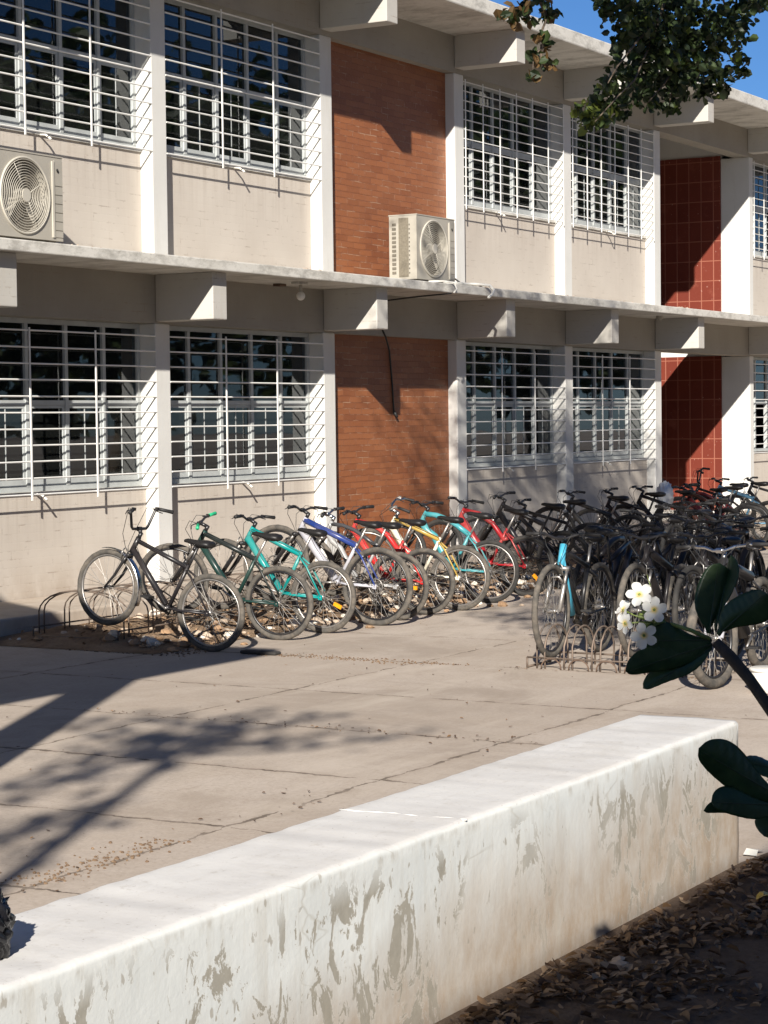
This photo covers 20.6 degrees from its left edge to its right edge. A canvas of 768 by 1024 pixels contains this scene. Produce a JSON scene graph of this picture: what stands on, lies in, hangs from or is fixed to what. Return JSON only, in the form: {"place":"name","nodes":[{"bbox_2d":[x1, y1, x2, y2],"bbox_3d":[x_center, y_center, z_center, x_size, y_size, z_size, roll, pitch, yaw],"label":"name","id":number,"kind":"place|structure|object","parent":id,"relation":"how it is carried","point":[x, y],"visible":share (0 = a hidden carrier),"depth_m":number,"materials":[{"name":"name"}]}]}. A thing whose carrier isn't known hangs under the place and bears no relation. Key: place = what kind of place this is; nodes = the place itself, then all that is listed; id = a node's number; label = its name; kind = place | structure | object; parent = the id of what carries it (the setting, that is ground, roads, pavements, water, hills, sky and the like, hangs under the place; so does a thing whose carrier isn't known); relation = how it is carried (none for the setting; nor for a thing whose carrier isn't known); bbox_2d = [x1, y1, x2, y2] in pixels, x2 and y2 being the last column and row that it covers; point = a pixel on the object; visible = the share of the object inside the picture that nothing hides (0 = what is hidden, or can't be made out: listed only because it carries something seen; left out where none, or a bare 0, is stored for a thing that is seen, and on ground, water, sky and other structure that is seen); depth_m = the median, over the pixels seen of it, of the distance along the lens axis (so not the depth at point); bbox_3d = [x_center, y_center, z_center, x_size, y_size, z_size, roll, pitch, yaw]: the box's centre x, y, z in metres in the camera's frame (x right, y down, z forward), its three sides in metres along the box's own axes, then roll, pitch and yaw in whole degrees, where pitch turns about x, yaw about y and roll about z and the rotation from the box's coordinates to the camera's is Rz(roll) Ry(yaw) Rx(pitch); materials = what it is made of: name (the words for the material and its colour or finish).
{"place":"outdoors","nodes":[
{"label":"outdoors","id":0,"kind":"place"},
{"bbox_2d":[0,529,767,914],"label":"ground","id":1,"kind":"structure","parent":0,"point":[120,779],"depth_m":13.65,"materials":[{"name":"concrete"}]},
{"bbox_2d":[77,507,244,651],"bbox_3d":[-1.909,0.545,18.179,1.742,1.101,0.628,12,8,26],"label":"bicycle","id":2,"kind":"object","parent":1,"relation":"on","point":[129,563],"visible":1,"depth_m":18.16,"materials":[{"name":"black paint"}]},
{"bbox_2d":[139,511,313,639],"bbox_3d":[-1.401,0.565,19.002,1.730,0.973,0.625,12,9,21],"label":"bicycle","id":3,"kind":"object","parent":1,"relation":"on","point":[279,602],"visible":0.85,"depth_m":18.93,"materials":[{"name":"black metal"}]},
{"bbox_2d":[240,649,280,654],"bbox_3d":[-1.038,1.180,17.747,0.360,0.028,0.100,1,3,30],"label":"kerb strip","id":4,"kind":"object","parent":1,"relation":"on","point":[259,652],"visible":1,"depth_m":17.70,"materials":[{"name":"grey concrete"}]},
{"bbox_2d":[194,514,355,632],"bbox_3d":[-1.011,0.543,19.629,1.739,0.957,0.659,12,8,24],"label":"bicycle","id":5,"kind":"object","parent":1,"relation":"on","point":[323,596],"visible":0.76,"depth_m":19.52,"materials":[{"name":"teal metal"}]},
{"bbox_2d":[243,505,413,625],"bbox_3d":[-0.535,0.485,20.315,1.871,0.993,0.722,12,6,26],"label":"bicycle","id":6,"kind":"object","parent":1,"relation":"on","point":[348,568],"visible":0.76,"depth_m":20.20,"materials":[{"name":"white metal"}]},
{"bbox_2d":[0,551,664,891],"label":"scattered leaves","id":7,"kind":"object","parent":1,"relation":"on","point":[285,664],"visible":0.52,"depth_m":16.43,"materials":[{"name":"brown plant"}]},
{"bbox_2d":[9,556,657,651],"bbox_3d":[0.300,0.893,22.780,2.798,0.214,10.488,1,3,30],"label":"rubble","id":8,"kind":"object","parent":1,"relation":"on","point":[182,640],"visible":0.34,"depth_m":20.20,"materials":[{"name":"stone"}]},
{"bbox_2d":[0,647,696,885],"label":"joint crumbs","id":9,"kind":"object","parent":1,"relation":"on","point":[110,842],"visible":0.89,"depth_m":9.71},
{"bbox_2d":[273,506,428,619],"bbox_3d":[-0.310,0.488,20.791,1.735,0.963,0.594,11,8,27],"label":"bicycle","id":10,"kind":"object","parent":1,"relation":"on","point":[322,544],"visible":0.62,"depth_m":20.67,"materials":[{"name":"silver metal"}]},
{"bbox_2d":[0,715,738,1023],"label":"wall","id":11,"kind":"structure","parent":1,"relation":"on","point":[433,902],"depth_m":6.78,"materials":[{"name":"white paint"}]},
{"bbox_2d":[0,888,15,959],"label":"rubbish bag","id":12,"kind":"object","parent":11,"relation":"on","point":[7,919],"visible":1,"depth_m":5.27,"materials":[{"name":"black plastic"}]},
{"bbox_2d":[302,505,455,614],"bbox_3d":[-0.051,0.472,21.333,1.740,0.952,0.702,10,9,26],"label":"bicycle","id":13,"kind":"object","parent":1,"relation":"on","point":[443,604],"visible":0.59,"depth_m":21.20,"materials":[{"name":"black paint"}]},
{"bbox_2d":[0,0,767,601],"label":"school building","id":14,"kind":"structure","parent":1,"relation":"on","point":[236,174],"depth_m":26.39,"materials":[{"name":"white paint"}]},
{"bbox_2d":[0,147,62,242],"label":"air conditioner","id":15,"kind":"object","parent":14,"relation":"on","point":[31,197],"visible":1,"depth_m":20.09,"materials":[{"name":"paint"}]},
{"bbox_2d":[0,0,135,146],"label":"window","id":16,"kind":"structure","parent":14,"relation":"in","point":[8,13],"depth_m":22.00,"materials":[{"name":"paint"}]},
{"bbox_2d":[0,317,141,492],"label":"window","id":17,"kind":"structure","parent":14,"relation":"in","point":[7,337],"depth_m":22.03,"materials":[{"name":"paint"}]},
{"bbox_2d":[164,0,306,176],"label":"window","id":18,"kind":"structure","parent":14,"relation":"in","point":[171,6],"depth_m":24.60,"materials":[{"name":"paint"}]},
{"bbox_2d":[169,326,310,483],"bbox_3d":[-1.743,-1.253,24.712,0.064,1.760,3.188,1,3,30],"label":"window","id":19,"kind":"structure","parent":14,"relation":"in","point":[176,344],"depth_m":24.77,"materials":[{"name":"paint"}]},
{"bbox_2d":[296,285,304,299],"bbox_3d":[-0.968,-2.560,24.544,0.101,0.202,0.104,1,3,30],"label":"globe lamp","id":20,"kind":"object","parent":14,"relation":"hanging from","point":[300,295],"visible":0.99,"depth_m":24.52,"materials":[{"name":"glass"}]},
{"bbox_2d":[382,293,451,417],"bbox_3d":[0.265,-2.000,27.088,0.670,1.586,1.113,-3,3,-40],"label":"hanging cable","id":21,"kind":"object","parent":14,"relation":"hanging from","point":[395,413],"visible":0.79,"depth_m":27.42,"materials":[{"name":"black rubber"}]},
{"bbox_2d":[388,213,454,282],"bbox_3d":[0.498,-3.340,27.031,0.429,0.857,1.014,1,3,30],"label":"air conditioner","id":22,"kind":"object","parent":14,"relation":"on","point":[421,247],"visible":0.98,"depth_m":26.68,"materials":[{"name":"paint"}]},
{"bbox_2d":[429,280,456,292],"bbox_3d":[0.750,-2.858,26.812,0.397,0.171,0.061,-1,3,-16],"label":"thin hose","id":23,"kind":"object","parent":14,"relation":"attached to","point":[455,290],"visible":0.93,"depth_m":26.83,"materials":[{"name":"white plastic"}]},
{"bbox_2d":[443,282,494,298],"bbox_3d":[1.119,-2.874,27.358,0.888,0.221,0.251,-3,4,-44],"label":"drain hose","id":24,"kind":"object","parent":14,"relation":"attached to","point":[480,284],"visible":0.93,"depth_m":27.53,"materials":[{"name":"white plastic"}]},
{"bbox_2d":[463,82,551,219],"bbox_3d":[1.696,-5.195,30.537,0.064,1.745,3.188,1,3,30],"label":"window","id":25,"kind":"structure","parent":14,"relation":"in","point":[472,88],"depth_m":30.68,"materials":[{"name":"paint"}]},
{"bbox_2d":[466,342,553,466],"bbox_3d":[1.740,-1.561,30.698,0.064,1.760,3.188,1,3,30],"label":"window","id":26,"kind":"structure","parent":14,"relation":"in","point":[471,356],"depth_m":30.84,"materials":[{"name":"paint"}]},
{"bbox_2d":[571,116,642,234],"bbox_3d":[3.438,-5.348,33.529,0.064,1.745,3.188,1,3,30],"label":"window","id":27,"kind":"structure","parent":14,"relation":"in","point":[591,138],"depth_m":33.75,"materials":[{"name":"paint"}]},
{"bbox_2d":[573,348,643,460],"bbox_3d":[3.481,-1.715,33.691,0.064,1.760,3.188,1,3,30],"label":"window","id":28,"kind":"structure","parent":14,"relation":"in","point":[577,360],"depth_m":33.86,"materials":[{"name":"paint"}]},
{"bbox_2d":[753,357,767,450],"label":"window","id":29,"kind":"structure","parent":14,"relation":"in","point":[762,369],"depth_m":39.97,"materials":[{"name":"paint"}]},
{"bbox_2d":[753,163,767,256],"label":"window","id":30,"kind":"structure","parent":14,"relation":"in","point":[758,167],"depth_m":39.80,"materials":[{"name":"paint"}]},
{"bbox_2d":[337,496,490,610],"bbox_3d":[0.355,0.404,21.786,1.715,1.033,0.576,11,4,26],"label":"bicycle","id":31,"kind":"object","parent":1,"relation":"on","point":[460,577],"visible":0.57,"depth_m":21.62,"materials":[{"name":"yellow metal"}]},
{"bbox_2d":[374,501,518,602],"bbox_3d":[0.667,0.397,22.581,1.741,0.955,0.680,11,7,24],"label":"bicycle","id":32,"kind":"object","parent":1,"relation":"on","point":[508,592],"visible":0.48,"depth_m":22.45,"materials":[{"name":"red metal"}]},
{"bbox_2d":[415,496,554,595],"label":"bicycle","id":33,"kind":"object","parent":1,"relation":"on","point":[526,565],"visible":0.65,"depth_m":23.26,"materials":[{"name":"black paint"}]},
{"bbox_2d":[451,491,590,588],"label":"bicycle","id":34,"kind":"object","parent":1,"relation":"on","point":[500,515],"visible":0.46,"depth_m":24.17,"materials":[{"name":"black paint"}]},
{"bbox_2d":[477,498,618,579],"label":"bicycle","id":35,"kind":"object","parent":1,"relation":"on","point":[516,525],"visible":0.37,"depth_m":25.22,"materials":[{"name":"black paint"}]},
{"bbox_2d":[526,532,615,656],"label":"bicycle","id":36,"kind":"object","parent":1,"relation":"on","point":[575,608],"visible":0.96,"depth_m":16.93,"materials":[{"name":"metal"}]},
{"bbox_2d":[572,523,656,631],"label":"bicycle","id":37,"kind":"object","parent":1,"relation":"on","point":[616,561],"visible":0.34,"depth_m":19.37,"materials":[{"name":"black paint"}]},
{"bbox_2d":[587,526,663,638],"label":"bicycle","id":38,"kind":"object","parent":1,"relation":"on","point":[628,558],"visible":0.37,"depth_m":19.03,"materials":[{"name":"black paint"}]},
{"bbox_2d":[526,623,727,676],"bbox_3d":[1.898,1.055,16.341,1.583,0.338,0.463,1,3,30],"label":"bicycle rack","id":39,"kind":"object","parent":1,"relation":"on","point":[600,661],"visible":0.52,"depth_m":16.42,"materials":[{"name":"metal"}]},
{"bbox_2d":[493,0,767,136],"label":"shade tree","id":40,"kind":"object","parent":1,"relation":"on","point":[655,30],"visible":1,"depth_m":16.09,"materials":[{"name":"green plant"}]},
{"bbox_2d":[605,531,695,656],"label":"bicycle","id":41,"kind":"object","parent":1,"relation":"on","point":[644,568],"visible":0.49,"depth_m":16.64,"materials":[{"name":"black paint"}]},
{"bbox_2d":[619,508,691,605],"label":"bicycle","id":42,"kind":"object","parent":1,"relation":"on","point":[673,521],"visible":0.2,"depth_m":21.10,"materials":[{"name":"black paint"}]},
{"bbox_2d":[629,513,716,627],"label":"bicycle","id":43,"kind":"object","parent":1,"relation":"on","point":[683,557],"visible":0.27,"depth_m":19.20,"materials":[{"name":"black paint"}]},
{"bbox_2d":[655,502,713,585],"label":"bicycle","id":44,"kind":"object","parent":1,"relation":"on","point":[678,527],"visible":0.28,"depth_m":22.48,"materials":[{"name":"black paint"}]},
{"bbox_2d":[664,531,745,655],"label":"bicycle","id":45,"kind":"object","parent":1,"relation":"on","point":[731,538],"visible":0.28,"depth_m":16.24,"materials":[{"name":"black paint"}]},
{"bbox_2d":[675,498,735,582],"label":"bicycle","id":46,"kind":"object","parent":1,"relation":"on","point":[722,501],"visible":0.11,"depth_m":23.91,"materials":[{"name":"black paint"}]},
{"bbox_2d":[684,509,754,587],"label":"bicycle","id":47,"kind":"object","parent":1,"relation":"on","point":[736,515],"visible":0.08,"depth_m":20.81,"materials":[{"name":"black paint"}]},
{"bbox_2d":[675,539,767,688],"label":"bicycle","id":48,"kind":"object","parent":1,"relation":"on","point":[747,634],"visible":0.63,"depth_m":15.40,"materials":[{"name":"metal"}]},
{"bbox_2d":[686,516,765,628],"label":"bicycle","id":49,"kind":"object","parent":1,"relation":"on","point":[719,537],"visible":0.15,"depth_m":19.20,"materials":[{"name":"black paint"}]},
{"bbox_2d":[708,515,767,635],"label":"bicycle","id":50,"kind":"object","parent":1,"relation":"on","point":[744,558],"visible":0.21,"depth_m":19.20,"materials":[{"name":"black paint"}]},
{"bbox_2d":[714,477,767,521],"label":"bicycle","id":51,"kind":"object","parent":1,"relation":"on","point":[744,499],"visible":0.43,"depth_m":32.89,"materials":[{"name":"black paint"}]},
{"bbox_2d":[744,848,757,855],"bbox_3d":[1.652,1.515,9.442,0.065,0.020,0.115,1,3,30],"label":"paper scrap","id":52,"kind":"object","parent":1,"relation":"on","point":[750,851],"visible":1,"depth_m":9.42,"materials":[{"name":"white paper"}]},
{"bbox_2d":[749,665,767,693],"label":"flower","id":53,"kind":"object","parent":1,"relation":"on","point":[759,673],"visible":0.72,"depth_m":14.82,"materials":[{"name":"white plant"}]},
{"bbox_2d":[760,527,767,576],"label":"bicycle","id":54,"kind":"object","parent":1,"relation":"on","point":[763,529],"visible":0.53,"depth_m":18.90,"materials":[{"name":"black paint"}]},
{"bbox_2d":[0,536,767,653],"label":"earth bed","id":55,"kind":"object","parent":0,"point":[94,642],"visible":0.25,"depth_m":19.39,"materials":[{"name":"brown soil"}]},
{"bbox_2d":[32,581,204,640],"bbox_3d":[-2.408,0.881,19.264,0.966,0.428,1.327,1,3,30],"label":"bicycle rack","id":56,"kind":"object","parent":55,"relation":"on","point":[91,590],"visible":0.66,"depth_m":19.07,"materials":[{"name":"metal"}]},
{"bbox_2d":[150,567,330,621],"bbox_3d":[-1.395,0.806,20.906,0.816,0.408,1.987,1,3,30],"label":"bicycle rack","id":57,"kind":"object","parent":55,"relation":"on","point":[236,582],"visible":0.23,"depth_m":20.66,"materials":[{"name":"metal"}]},
{"bbox_2d":[288,555,446,599],"bbox_3d":[-0.176,0.698,23.000,0.816,0.408,2.137,1,3,30],"label":"bicycle rack","id":58,"kind":"object","parent":55,"relation":"on","point":[343,562],"visible":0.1,"depth_m":22.92,"materials":[{"name":"metal"}]},
{"bbox_2d":[401,541,556,582],"bbox_3d":[1.238,0.574,25.430,0.816,0.408,2.767,1,3,30],"label":"bicycle rack","id":59,"kind":"object","parent":55,"relation":"on","point":[490,547],"visible":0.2,"depth_m":25.22,"materials":[{"name":"metal"}]},
{"bbox_2d":[526,489,649,560],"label":"bicycle","id":60,"kind":"object","parent":55,"relation":"on","point":[577,517],"visible":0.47,"depth_m":26.92,"materials":[{"name":"black metal"}]},
{"bbox_2d":[568,487,691,562],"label":"bicycle","id":61,"kind":"object","parent":55,"relation":"on","point":[608,506],"visible":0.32,"depth_m":28.19,"materials":[{"name":"black paint"}]},
{"bbox_2d":[601,485,709,550],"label":"bicycle","id":62,"kind":"object","parent":55,"relation":"on","point":[639,503],"visible":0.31,"depth_m":28.85,"materials":[{"name":"black paint"}]},
{"bbox_2d":[657,478,673,510],"bbox_3d":[3.859,-0.239,28.955,0.232,0.456,0.277,1,3,30],"label":"shopping bag","id":63,"kind":"object","parent":62,"relation":"hanging from","point":[665,487],"visible":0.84,"depth_m":28.88,"materials":[{"name":"white plastic"}]},
{"bbox_2d":[653,483,744,554],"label":"bicycle","id":64,"kind":"object","parent":55,"relation":"on","point":[717,491],"visible":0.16,"depth_m":29.62,"materials":[{"name":"black metal"}]},
{"bbox_2d":[659,467,767,541],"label":"bicycle","id":65,"kind":"object","parent":55,"relation":"on","point":[744,485],"visible":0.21,"depth_m":31.24,"materials":[{"name":"black paint"}]},
{"bbox_2d":[660,483,767,543],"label":"bicycle","id":66,"kind":"object","parent":55,"relation":"on","point":[742,507],"visible":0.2,"depth_m":30.26,"materials":[{"name":"black paint"}]},
{"bbox_2d":[694,478,767,541],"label":"bicycle","id":67,"kind":"object","parent":55,"relation":"on","point":[759,484],"visible":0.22,"depth_m":31.72,"materials":[{"name":"black metal"}]},
{"bbox_2d":[0,508,767,636],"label":"sidewalk","id":68,"kind":"structure","parent":0,"point":[17,616],"depth_m":20.76,"materials":[{"name":"concrete"}]},
{"bbox_2d":[434,853,767,1023],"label":"planting soil","id":69,"kind":"structure","parent":0,"point":[752,947],"depth_m":7.35,"materials":[{"name":"brown soil"}]},
{"bbox_2d":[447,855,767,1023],"bbox_3d":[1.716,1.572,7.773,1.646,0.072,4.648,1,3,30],"label":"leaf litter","id":70,"kind":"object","parent":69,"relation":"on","point":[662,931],"visible":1,"depth_m":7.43,"materials":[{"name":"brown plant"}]},
{"bbox_2d":[609,956,632,973],"bbox_3d":[0.832,1.603,7.470,0.094,0.056,0.096,-3,3,-42],"label":"stone","id":71,"kind":"object","parent":69,"relation":"on","point":[617,961],"visible":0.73,"depth_m":7.46,"materials":[{"name":"grey stone"}]},
{"bbox_2d":[615,555,767,837],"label":"frangipani","id":72,"kind":"object","parent":69,"relation":"on","point":[668,652],"visible":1,"depth_m":4.95,"materials":[{"name":"green plant"}]},
{"bbox_2d":[756,891,767,899],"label":"yellow leaf","id":73,"kind":"object","parent":69,"relation":"on","point":[761,893],"visible":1,"depth_m":8.51,"materials":[{"name":"yellow plant"}]},
{"bbox_2d":[489,0,767,99],"label":"sky","id":74,"kind":"structure","parent":0,"point":[579,16],"materials":[{"name":"blue"}]}
]}

